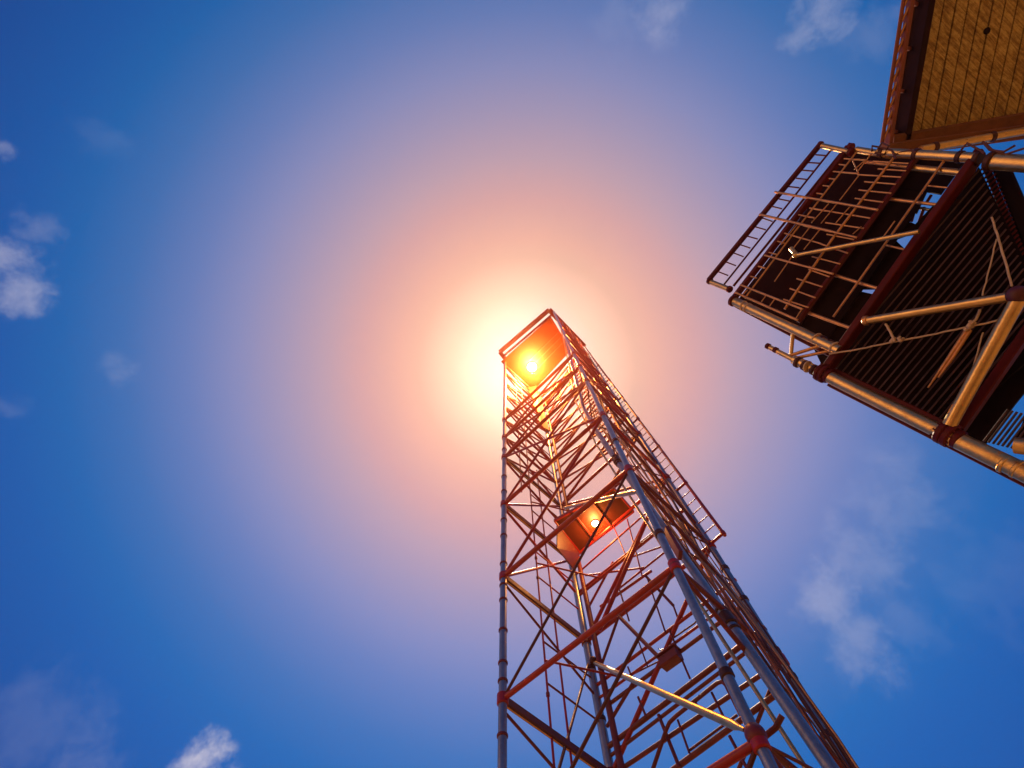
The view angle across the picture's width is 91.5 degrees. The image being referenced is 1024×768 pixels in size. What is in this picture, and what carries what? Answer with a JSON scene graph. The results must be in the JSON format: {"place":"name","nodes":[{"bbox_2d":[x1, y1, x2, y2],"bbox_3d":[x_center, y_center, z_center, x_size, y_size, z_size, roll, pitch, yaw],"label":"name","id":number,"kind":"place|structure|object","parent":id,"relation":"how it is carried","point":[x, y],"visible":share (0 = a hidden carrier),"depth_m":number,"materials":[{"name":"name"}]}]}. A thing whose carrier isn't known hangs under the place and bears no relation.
{"place":"outdoors","nodes":[
{"label":"outdoors","id":0,"kind":"place"},
{"bbox_2d":[0,0,1023,767],"label":"sky","id":1,"kind":"structure","parent":0,"point":[267,267],"materials":[{"name":"blue"}]},
{"bbox_2d":[497,308,858,767],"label":"lattice tower","id":2,"kind":"structure","parent":0,"point":[546,347],"depth_m":10.03,"materials":[{"name":"metal"}]},
{"bbox_2d":[526,362,536,371],"bbox_3d":[1.046,-0.891,26.260,0.572,0.311,0.572,0,-71,-1],"label":"floodlight","id":3,"kind":"object","parent":2,"relation":"attached to","point":[531,366],"visible":1,"depth_m":26.16,"materials":[{"name":"metal"}]},
{"bbox_2d":[591,519,598,526],"bbox_3d":[2.287,3.825,13.700,0.223,0.121,0.223,0,-71,-1],"label":"floodlight","id":4,"kind":"object","parent":2,"relation":"attached to","point":[594,523],"visible":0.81,"depth_m":13.66,"materials":[{"name":"metal"}]},
{"label":"ground","id":5,"kind":"structure","parent":0,"visible":0},
{"bbox_2d":[706,141,1023,486],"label":"leaning gantry","id":6,"kind":"object","parent":5,"relation":"on","point":[926,338],"visible":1,"depth_m":5.66,"materials":[{"name":"brown metal"}]},
{"bbox_2d":[880,0,1023,150],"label":"timber canopy","id":7,"kind":"object","parent":6,"relation":"attached to","point":[957,79],"visible":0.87,"depth_m":8.16,"materials":[{"name":"wood"}]}
]}

